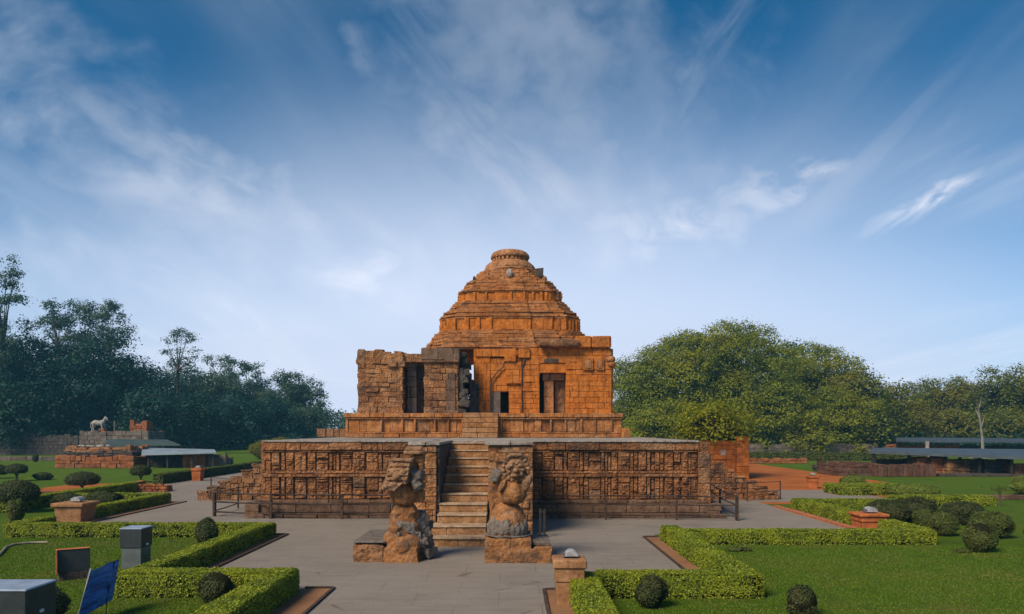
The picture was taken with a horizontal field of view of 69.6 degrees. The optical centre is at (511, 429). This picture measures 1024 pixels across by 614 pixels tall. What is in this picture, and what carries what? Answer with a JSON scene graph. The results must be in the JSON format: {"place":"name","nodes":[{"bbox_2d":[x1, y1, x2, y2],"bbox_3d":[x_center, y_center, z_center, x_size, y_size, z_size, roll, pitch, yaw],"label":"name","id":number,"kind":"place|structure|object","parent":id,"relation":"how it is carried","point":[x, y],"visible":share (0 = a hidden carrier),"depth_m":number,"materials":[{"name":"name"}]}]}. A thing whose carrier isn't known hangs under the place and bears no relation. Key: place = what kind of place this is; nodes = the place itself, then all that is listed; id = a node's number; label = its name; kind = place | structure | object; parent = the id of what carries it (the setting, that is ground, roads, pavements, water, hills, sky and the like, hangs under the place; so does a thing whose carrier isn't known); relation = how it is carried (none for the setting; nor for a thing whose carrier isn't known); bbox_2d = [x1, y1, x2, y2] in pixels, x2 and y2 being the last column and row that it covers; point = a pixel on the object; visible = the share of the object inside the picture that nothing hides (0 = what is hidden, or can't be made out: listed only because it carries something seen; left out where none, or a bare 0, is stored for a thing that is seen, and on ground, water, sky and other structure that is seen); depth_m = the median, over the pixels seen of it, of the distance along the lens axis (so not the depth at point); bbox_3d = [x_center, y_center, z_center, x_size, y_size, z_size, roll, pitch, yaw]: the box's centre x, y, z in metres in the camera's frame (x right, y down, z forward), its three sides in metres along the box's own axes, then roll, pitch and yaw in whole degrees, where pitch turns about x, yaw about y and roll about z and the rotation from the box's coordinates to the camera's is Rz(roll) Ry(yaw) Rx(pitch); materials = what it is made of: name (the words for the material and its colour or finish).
{"place":"outdoors","nodes":[
{"label":"outdoors","id":0,"kind":"place"},
{"bbox_2d":[55,455,146,467],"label":"ruin wall","id":1,"kind":"structure","parent":0,"point":[92,461],"depth_m":74.00,"materials":[{"name":"stone"}]},
{"bbox_2d":[62,450,141,455],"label":"ruin wall","id":2,"kind":"structure","parent":1,"relation":"on","point":[117,452],"depth_m":75.50,"materials":[{"name":"stone"}]},
{"bbox_2d":[65,444,148,451],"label":"ruin wall","id":3,"kind":"structure","parent":2,"relation":"on","point":[105,448],"depth_m":77.03,"materials":[{"name":"stone"}]},
{"bbox_2d":[97,472,882,613],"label":"paving","id":4,"kind":"structure","parent":0,"point":[445,580],"depth_m":22.10,"materials":[{"name":"grey stone"}]},
{"bbox_2d":[212,492,392,518],"bbox_3d":[-8.831,3.299,31.807,8.977,1.124,0.608,0,0,7],"label":"railing","id":5,"kind":"object","parent":4,"relation":"on","point":[270,503],"visible":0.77,"depth_m":31.67,"materials":[{"name":"metal"}]},
{"bbox_2d":[353,446,438,562],"bbox_3d":[-3.421,2.201,22.483,2.459,3.435,2.740,0,0,0],"label":"guardian statue","id":6,"kind":"object","parent":4,"relation":"on","point":[406,536],"visible":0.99,"depth_m":21.45,"materials":[{"name":"stone"}]},
{"bbox_2d":[197,437,779,546],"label":"stone platform","id":7,"kind":"structure","parent":4,"relation":"on","point":[454,504],"depth_m":32.35,"materials":[{"name":"brown stone"}]},
{"bbox_2d":[343,249,629,437],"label":"temple","id":8,"kind":"structure","parent":7,"relation":"on","point":[509,325],"depth_m":47.49,"materials":[{"name":"stone"}]},
{"bbox_2d":[356,348,479,412],"bbox_3d":[-5.905,-2.972,47.426,7.654,4.248,4.500,0,0,0],"label":"ruined porch","id":9,"kind":"object","parent":8,"relation":"on","point":[433,380],"visible":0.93,"depth_m":45.41,"materials":[{"name":"stone"}]},
{"bbox_2d":[484,450,551,562],"bbox_3d":[0.164,2.244,22.126,2.002,3.285,2.003,0,0,0],"label":"guardian statue","id":10,"kind":"object","parent":4,"relation":"on","point":[510,538],"visible":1,"depth_m":21.45,"materials":[{"name":"stone"}]},
{"bbox_2d":[539,495,738,520],"bbox_3d":[5.354,3.314,31.327,8.397,1.094,0.234,0,0,3],"label":"railing","id":11,"kind":"object","parent":4,"relation":"on","point":[676,514],"visible":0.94,"depth_m":31.33,"materials":[{"name":"metal"}]},
{"bbox_2d":[823,482,896,495],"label":"hedge","id":12,"kind":"object","parent":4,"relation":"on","point":[853,489],"visible":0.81,"depth_m":43.06,"materials":[{"name":"green plant"}]},
{"bbox_2d":[0,430,1023,613],"bbox_3d":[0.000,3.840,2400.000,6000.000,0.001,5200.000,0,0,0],"label":"ground","id":13,"kind":"structure","parent":0,"point":[1014,509],"depth_m":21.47,"materials":[{"name":"green plant"}]},
{"bbox_2d":[0,478,41,501],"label":"topiary tree","id":14,"kind":"object","parent":13,"relation":"on","point":[25,490],"visible":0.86,"depth_m":33.73,"materials":[{"name":"green plant"}]},
{"bbox_2d":[0,251,44,430],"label":"tree","id":15,"kind":"object","parent":13,"relation":"on","point":[14,298],"visible":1,"depth_m":124.71,"materials":[{"name":"green plant"}]},
{"bbox_2d":[0,378,51,451],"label":"tree","id":16,"kind":"object","parent":13,"relation":"on","point":[14,419],"visible":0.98,"depth_m":111.28,"materials":[{"name":"green plant"}]},
{"bbox_2d":[0,579,56,613],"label":"steel cabinet","id":17,"kind":"object","parent":13,"relation":"on","point":[27,596],"visible":1,"depth_m":12.89,"materials":[{"name":"grey metal"}]},
{"bbox_2d":[0,434,78,454],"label":"ruin wall","id":18,"kind":"structure","parent":13,"relation":"on","point":[47,445],"depth_m":111.99,"materials":[{"name":"stone"}]},
{"bbox_2d":[0,333,98,435],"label":"tree","id":19,"kind":"object","parent":13,"relation":"on","point":[15,369],"visible":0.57,"depth_m":127.77,"materials":[{"name":"green plant"}]},
{"bbox_2d":[23,297,88,432],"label":"tree","id":20,"kind":"object","parent":13,"relation":"on","point":[56,322],"visible":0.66,"depth_m":145.97,"materials":[{"name":"green plant"}]},
{"bbox_2d":[0,481,144,512],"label":"hedge","id":21,"kind":"object","parent":13,"relation":"on","point":[43,500],"visible":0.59,"depth_m":39.64,"materials":[{"name":"green plant"}]},
{"bbox_2d":[56,547,89,580],"bbox_3d":[-11.249,3.447,18.865,0.755,0.825,0.260,0,0,-32],"label":"notice board","id":22,"kind":"object","parent":13,"relation":"on","point":[73,563],"visible":0.91,"depth_m":18.84,"materials":[{"name":"paint"}]},
{"bbox_2d":[50,496,99,521],"bbox_3d":[-18.404,3.335,31.057,1.347,1.050,1.346,0,0,0],"label":"lamp pedestal","id":23,"kind":"object","parent":13,"relation":"on","point":[77,509],"visible":0.95,"depth_m":30.53,"materials":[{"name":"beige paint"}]},
{"bbox_2d":[54,298,107,430],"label":"tree","id":24,"kind":"object","parent":13,"relation":"on","point":[86,309],"visible":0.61,"depth_m":147.84,"materials":[{"name":"green plant"}]},
{"bbox_2d":[63,471,100,487],"bbox_3d":[-27.431,3.239,47.010,2.198,1.280,2.243,0,0,0],"label":"topiary tree","id":25,"kind":"object","parent":13,"relation":"on","point":[81,479],"visible":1,"depth_m":46.35,"materials":[{"name":"green plant"}]},
{"bbox_2d":[23,323,173,435],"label":"tree","id":26,"kind":"object","parent":13,"relation":"on","point":[105,384],"visible":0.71,"depth_m":132.51,"materials":[{"name":"green plant"}]},
{"bbox_2d":[78,559,118,613],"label":"sign board","id":27,"kind":"object","parent":13,"relation":"on","point":[99,587],"visible":1,"depth_m":15.00,"materials":[{"name":"blue metal"}]},
{"bbox_2d":[78,298,139,429],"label":"tree","id":28,"kind":"object","parent":13,"relation":"on","point":[110,307],"visible":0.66,"depth_m":147.70,"materials":[{"name":"green plant"}]},
{"bbox_2d":[79,430,164,447],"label":"ruin wall","id":29,"kind":"structure","parent":13,"relation":"on","point":[93,438],"depth_m":104.02,"materials":[{"name":"grey stone"}]},
{"bbox_2d":[95,493,165,517],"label":"hedge","id":30,"kind":"object","parent":13,"relation":"on","point":[119,506],"visible":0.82,"depth_m":34.73,"materials":[{"name":"green plant"}]},
{"bbox_2d":[119,525,152,568],"bbox_3d":[-10.520,3.285,20.610,0.635,1.150,0.654,0,0,0],"label":"steel cabinet","id":31,"kind":"object","parent":13,"relation":"on","point":[135,543],"visible":0.93,"depth_m":20.33,"materials":[{"name":"grey metal"}]},
{"bbox_2d":[4,521,276,537],"bbox_3d":[-13.345,3.588,26.554,9.576,0.547,0.800,0,0,0],"label":"hedge","id":32,"kind":"object","parent":13,"relation":"on","point":[57,529],"visible":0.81,"depth_m":26.26,"materials":[{"name":"green plant"}]},
{"bbox_2d":[104,439,179,447],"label":"shelter","id":33,"kind":"object","parent":13,"relation":"on","point":[125,442],"visible":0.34,"depth_m":90.98,"materials":[{"name":"metal"}]},
{"bbox_2d":[105,360,179,430],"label":"tree","id":34,"kind":"object","parent":13,"relation":"on","point":[155,372],"visible":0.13,"depth_m":142.15,"materials":[{"name":"green plant"}]},
{"bbox_2d":[106,381,198,447],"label":"tree","id":35,"kind":"object","parent":13,"relation":"on","point":[153,409],"visible":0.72,"depth_m":125.36,"materials":[{"name":"green plant"}]},
{"bbox_2d":[150,455,182,466],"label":"window","id":36,"kind":"structure","parent":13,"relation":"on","point":[161,460],"depth_m":76.50,"materials":[{"name":"glass"}]},
{"bbox_2d":[141,448,215,467],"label":"shelter","id":37,"kind":"object","parent":13,"relation":"on","point":[162,451],"visible":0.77,"depth_m":75.45,"materials":[{"name":"metal"}]},
{"bbox_2d":[157,326,203,428],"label":"tree","id":38,"kind":"object","parent":13,"relation":"on","point":[179,359],"visible":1,"depth_m":153.38,"materials":[{"name":"green plant"}]},
{"bbox_2d":[156,364,212,446],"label":"tree","id":39,"kind":"object","parent":13,"relation":"on","point":[184,383],"visible":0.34,"depth_m":166.56,"materials":[{"name":"green plant"}]},
{"bbox_2d":[168,389,223,448],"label":"tree","id":40,"kind":"object","parent":13,"relation":"on","point":[197,426],"visible":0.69,"depth_m":135.55,"materials":[{"name":"green plant"}]},
{"bbox_2d":[132,523,270,567],"bbox_3d":[-8.880,3.555,21.854,0.672,0.606,8.756,0,0,0],"label":"hedge","id":41,"kind":"object","parent":13,"relation":"on","point":[205,553],"visible":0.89,"depth_m":21.52,"materials":[{"name":"green plant"}]},
{"bbox_2d":[193,517,218,542],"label":"shrub","id":42,"kind":"object","parent":13,"relation":"on","point":[207,529],"visible":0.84,"depth_m":24.66,"materials":[{"name":"green plant"}]},
{"bbox_2d":[114,567,299,597],"bbox_3d":[-7.068,3.530,17.143,4.133,0.645,0.809,0,0,0],"label":"hedge","id":43,"kind":"object","parent":13,"relation":"on","point":[156,582],"visible":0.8,"depth_m":16.84,"materials":[{"name":"green plant"}]},
{"bbox_2d":[152,461,261,483],"bbox_3d":[-25.047,3.465,63.008,0.886,0.861,22.138,0,0,0],"label":"hedge","id":44,"kind":"object","parent":13,"relation":"on","point":[171,477],"visible":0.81,"depth_m":59.31,"materials":[{"name":"green plant"}]},
{"bbox_2d":[194,571,235,602],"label":"shrub","id":45,"kind":"object","parent":13,"relation":"on","point":[212,586],"visible":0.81,"depth_m":16.15,"materials":[{"name":"green plant"}]},
{"bbox_2d":[189,352,248,387],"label":"tree","id":46,"kind":"object","parent":13,"relation":"on","point":[227,360],"visible":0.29,"depth_m":179.75,"materials":[{"name":"green plant"}]},
{"bbox_2d":[192,366,259,441],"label":"tree","id":47,"kind":"object","parent":13,"relation":"on","point":[220,389],"visible":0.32,"depth_m":171.09,"materials":[{"name":"green plant"}]},
{"bbox_2d":[201,386,273,449],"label":"tree","id":48,"kind":"object","parent":13,"relation":"on","point":[236,420],"visible":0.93,"depth_m":141.57,"materials":[{"name":"green plant"}]},
{"bbox_2d":[192,573,290,613],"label":"hedge","id":49,"kind":"object","parent":13,"relation":"on","point":[264,593],"visible":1,"depth_m":14.92,"materials":[{"name":"green plant"}]},
{"bbox_2d":[223,360,273,429],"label":"tree","id":50,"kind":"object","parent":13,"relation":"on","point":[244,366],"visible":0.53,"depth_m":180.60,"materials":[{"name":"green plant"}]},
{"bbox_2d":[249,389,309,442],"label":"tree","id":51,"kind":"object","parent":13,"relation":"on","point":[282,418],"visible":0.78,"depth_m":150.52,"materials":[{"name":"green plant"}]},
{"bbox_2d":[259,368,316,409],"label":"tree","id":52,"kind":"object","parent":13,"relation":"on","point":[288,388],"visible":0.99,"depth_m":168.78,"materials":[{"name":"green plant"}]},
{"bbox_2d":[251,374,332,438],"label":"tree","id":53,"kind":"object","parent":13,"relation":"on","point":[311,401],"visible":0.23,"depth_m":176.50,"materials":[{"name":"green plant"}]},
{"bbox_2d":[282,400,337,438],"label":"tree","id":54,"kind":"object","parent":13,"relation":"on","point":[315,423],"visible":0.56,"depth_m":159.30,"materials":[{"name":"green plant"}]},
{"bbox_2d":[42,491,684,613],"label":"kerb","id":55,"kind":"structure","parent":13,"relation":"on","point":[318,601],"depth_m":21.54,"materials":[{"name":"red stone"}]},
{"bbox_2d":[38,400,772,439],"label":"woods","id":56,"kind":"object","parent":13,"relation":"on","point":[341,421],"visible":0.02,"depth_m":235.77,"materials":[{"name":"green plant"}]},
{"bbox_2d":[84,502,851,613],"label":"soil bed","id":57,"kind":"object","parent":13,"relation":"on","point":[301,601],"visible":0.46,"depth_m":17.54,"materials":[{"name":"brown soil"}]},
{"bbox_2d":[848,506,889,527],"bbox_3d":[13.866,3.427,28.629,1.125,0.874,1.122,0,0,0],"label":"lamp pedestal","id":58,"kind":"object","parent":57,"relation":"on","point":[867,517],"visible":0.92,"depth_m":28.20,"materials":[{"name":"stone"}]},
{"bbox_2d":[39,428,1023,449],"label":"undergrowth","id":59,"kind":"object","parent":13,"relation":"on","point":[216,445],"visible":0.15,"depth_m":141.60,"materials":[{"name":"green plant"}]},
{"bbox_2d":[551,548,586,604],"bbox_3d":[1.270,3.262,16.390,0.746,1.206,0.744,0,0,0],"label":"lamp pedestal","id":60,"kind":"object","parent":13,"relation":"on","point":[569,564],"visible":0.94,"depth_m":16.07,"materials":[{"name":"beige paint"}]},
{"bbox_2d":[569,571,619,613],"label":"hedge","id":61,"kind":"object","parent":13,"relation":"on","point":[589,594],"visible":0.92,"depth_m":14.59,"materials":[{"name":"green plant"}]},
{"bbox_2d":[612,344,689,437],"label":"tree","id":62,"kind":"object","parent":13,"relation":"on","point":[629,384],"visible":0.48,"depth_m":127.13,"materials":[{"name":"green plant"}]},
{"bbox_2d":[634,573,669,608],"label":"shrub","id":63,"kind":"object","parent":13,"relation":"on","point":[651,590],"visible":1,"depth_m":15.72,"materials":[{"name":"green plant"}]},
{"bbox_2d":[622,395,707,439],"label":"tree","id":64,"kind":"object","parent":13,"relation":"on","point":[654,421],"visible":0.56,"depth_m":118.28,"materials":[{"name":"green plant"}]},
{"bbox_2d":[595,568,764,598],"bbox_3d":[3.851,3.544,17.021,3.880,0.620,0.757,0,0,0],"label":"hedge","id":65,"kind":"object","parent":13,"relation":"on","point":[706,583],"visible":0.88,"depth_m":16.73,"materials":[{"name":"green plant"}]},
{"bbox_2d":[659,525,751,570],"bbox_3d":[5.467,3.557,21.485,0.741,0.603,8.316,0,0,0],"label":"hedge","id":66,"kind":"object","parent":13,"relation":"on","point":[698,552],"visible":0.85,"depth_m":21.02,"materials":[{"name":"green plant"}]},
{"bbox_2d":[660,394,765,447],"bbox_3d":[16.358,0.571,59.662,8.569,6.738,8.999,0,0,0],"label":"tree","id":67,"kind":"object","parent":13,"relation":"on","point":[713,421],"visible":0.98,"depth_m":57.94,"materials":[{"name":"green plant"}]},
{"bbox_2d":[636,317,809,443],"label":"tree","id":68,"kind":"object","parent":13,"relation":"on","point":[720,368],"visible":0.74,"depth_m":121.46,"materials":[{"name":"green plant"}]},
{"bbox_2d":[722,372,827,450],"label":"tree","id":69,"kind":"object","parent":13,"relation":"on","point":[773,408],"visible":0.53,"depth_m":117.62,"materials":[{"name":"green plant"}]},
{"bbox_2d":[786,584,818,613],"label":"shrub","id":70,"kind":"object","parent":13,"relation":"on","point":[801,599],"visible":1,"depth_m":14.90,"materials":[{"name":"green plant"}]},
{"bbox_2d":[769,408,847,451],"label":"tree","id":71,"kind":"object","parent":13,"relation":"on","point":[810,436],"visible":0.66,"depth_m":116.15,"materials":[{"name":"green plant"}]},
{"bbox_2d":[683,527,936,544],"bbox_3d":[9.991,3.584,24.875,8.501,0.546,0.760,0,0,0],"label":"hedge","id":72,"kind":"object","parent":13,"relation":"on","point":[817,536],"visible":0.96,"depth_m":24.57,"materials":[{"name":"green plant"}]},
{"bbox_2d":[749,442,877,451],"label":"ruin wall","id":73,"kind":"structure","parent":13,"relation":"on","point":[833,448],"depth_m":117.00,"materials":[{"name":"grey stone"}]},
{"bbox_2d":[746,463,888,503],"bbox_3d":[18.500,3.834,62.000,18.000,0.001,48.000,0,0,0],"label":"red court","id":74,"kind":"object","parent":13,"relation":"on","point":[791,479],"visible":0.27,"depth_m":58.04,"materials":[{"name":"brown soil"}]},
{"bbox_2d":[699,436,748,478],"bbox_3d":[15.796,2.175,59.854,5.414,3.358,5.305,0,0,0],"label":"ruin pylon","id":75,"kind":"object","parent":74,"relation":"on","point":[731,455],"visible":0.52,"depth_m":57.46,"materials":[{"name":"stone"}]},
{"bbox_2d":[790,497,857,524],"bbox_3d":[13.950,3.568,32.593,0.832,0.597,6.894,0,0,0],"label":"hedge","id":76,"kind":"object","parent":13,"relation":"on","point":[828,511],"visible":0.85,"depth_m":32.35,"materials":[{"name":"green plant"}]},
{"bbox_2d":[769,338,879,409],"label":"tree","id":77,"kind":"object","parent":13,"relation":"on","point":[815,375],"visible":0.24,"depth_m":132.46,"materials":[{"name":"green plant"}]},
{"bbox_2d":[749,451,927,460],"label":"hedge","id":78,"kind":"object","parent":13,"relation":"on","point":[841,456],"visible":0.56,"depth_m":92.02,"materials":[{"name":"green plant"}]},
{"bbox_2d":[797,384,892,451],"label":"tree","id":79,"kind":"object","parent":13,"relation":"on","point":[839,411],"visible":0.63,"depth_m":117.92,"materials":[{"name":"green plant"}]},
{"bbox_2d":[817,460,876,475],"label":"ruin wall","id":80,"kind":"structure","parent":13,"relation":"on","point":[840,468],"depth_m":61.03,"materials":[{"name":"red stone"}]},
{"bbox_2d":[807,498,893,509],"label":"hedge","id":81,"kind":"object","parent":13,"relation":"on","point":[855,503],"visible":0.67,"depth_m":35.42,"materials":[{"name":"green plant"}]},
{"bbox_2d":[825,364,899,438],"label":"tree","id":82,"kind":"object","parent":13,"relation":"on","point":[864,389],"visible":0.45,"depth_m":121.75,"materials":[{"name":"green plant"}]},
{"bbox_2d":[846,405,910,447],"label":"tree","id":83,"kind":"object","parent":13,"relation":"on","point":[886,423],"visible":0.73,"depth_m":117.22,"materials":[{"name":"green plant"}]},
{"bbox_2d":[864,498,912,520],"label":"shrub","id":84,"kind":"object","parent":13,"relation":"on","point":[898,510],"visible":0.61,"depth_m":30.02,"materials":[{"name":"green plant"}]},
{"bbox_2d":[868,378,939,444],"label":"tree","id":85,"kind":"object","parent":13,"relation":"on","point":[907,417],"visible":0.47,"depth_m":127.56,"materials":[{"name":"green plant"}]},
{"bbox_2d":[873,463,935,476],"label":"ruin wall","id":86,"kind":"structure","parent":13,"relation":"on","point":[909,470],"depth_m":60.02,"materials":[{"name":"red stone"}]},
{"bbox_2d":[884,399,942,437],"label":"tree","id":87,"kind":"object","parent":13,"relation":"on","point":[924,424],"visible":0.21,"depth_m":134.70,"materials":[{"name":"green plant"}]},
{"bbox_2d":[884,483,942,494],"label":"shrub","id":88,"kind":"object","parent":13,"relation":"on","point":[907,488],"visible":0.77,"depth_m":41.45,"materials":[{"name":"green plant"}]},
{"bbox_2d":[892,496,938,520],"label":"shrub","id":89,"kind":"object","parent":13,"relation":"on","point":[917,503],"visible":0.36,"depth_m":30.78,"materials":[{"name":"green plant"}]},
{"bbox_2d":[921,510,960,535],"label":"shrub","id":90,"kind":"object","parent":13,"relation":"on","point":[942,523],"visible":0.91,"depth_m":26.48,"materials":[{"name":"green plant"}]},
{"bbox_2d":[886,494,996,505],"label":"hedge","id":91,"kind":"object","parent":13,"relation":"on","point":[980,499],"visible":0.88,"depth_m":37.25,"materials":[{"name":"green plant"}]},
{"bbox_2d":[911,374,979,436],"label":"tree","id":92,"kind":"object","parent":13,"relation":"on","point":[938,398],"visible":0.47,"depth_m":152.34,"materials":[{"name":"green plant"}]},
{"bbox_2d":[869,448,1023,473],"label":"shelter","id":93,"kind":"object","parent":13,"relation":"on","point":[979,454],"visible":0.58,"depth_m":64.90,"materials":[{"name":"grey metal"}]},
{"bbox_2d":[941,459,970,472],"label":"ruin wall","id":94,"kind":"structure","parent":13,"relation":"on","point":[956,465],"depth_m":63.00,"materials":[{"name":"brown stone"}]},
{"bbox_2d":[919,403,1000,437],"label":"tree","id":95,"kind":"object","parent":13,"relation":"on","point":[962,424],"visible":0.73,"depth_m":132.19,"materials":[{"name":"green plant"}]},
{"bbox_2d":[896,437,1023,448],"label":"shelter","id":96,"kind":"object","parent":13,"relation":"on","point":[1004,441],"visible":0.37,"depth_m":106.95,"materials":[{"name":"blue metal"}]},
{"bbox_2d":[938,500,986,524],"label":"shrub","id":97,"kind":"object","parent":13,"relation":"on","point":[961,510],"visible":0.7,"depth_m":29.51,"materials":[{"name":"green plant"}]},
{"bbox_2d":[940,382,993,422],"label":"tree","id":98,"kind":"object","parent":13,"relation":"on","point":[959,395],"visible":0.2,"depth_m":146.85,"materials":[{"name":"green plant"}]},
{"bbox_2d":[960,522,999,551],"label":"shrub","id":99,"kind":"object","parent":13,"relation":"on","point":[978,537],"visible":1,"depth_m":22.97,"materials":[{"name":"green plant"}]},
{"bbox_2d":[953,361,1023,436],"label":"tree","id":100,"kind":"object","parent":13,"relation":"on","point":[1009,393],"visible":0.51,"depth_m":139.48,"materials":[{"name":"green plant"}]},
{"bbox_2d":[965,510,1016,537],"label":"shrub","id":101,"kind":"object","parent":13,"relation":"on","point":[1003,524],"visible":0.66,"depth_m":25.91,"materials":[{"name":"green plant"}]},
{"bbox_2d":[968,405,1023,445],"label":"tree","id":102,"kind":"object","parent":13,"relation":"on","point":[1005,423],"visible":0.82,"depth_m":127.88,"materials":[{"name":"green plant"}]},
{"bbox_2d":[981,458,1013,472],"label":"ruin wall","id":103,"kind":"structure","parent":13,"relation":"on","point":[992,466],"depth_m":62.22,"materials":[{"name":"stone"}]},
{"bbox_2d":[0,0,1023,429],"label":"sky","id":104,"kind":"structure","parent":0,"point":[301,185],"materials":[{"name":"blue"}]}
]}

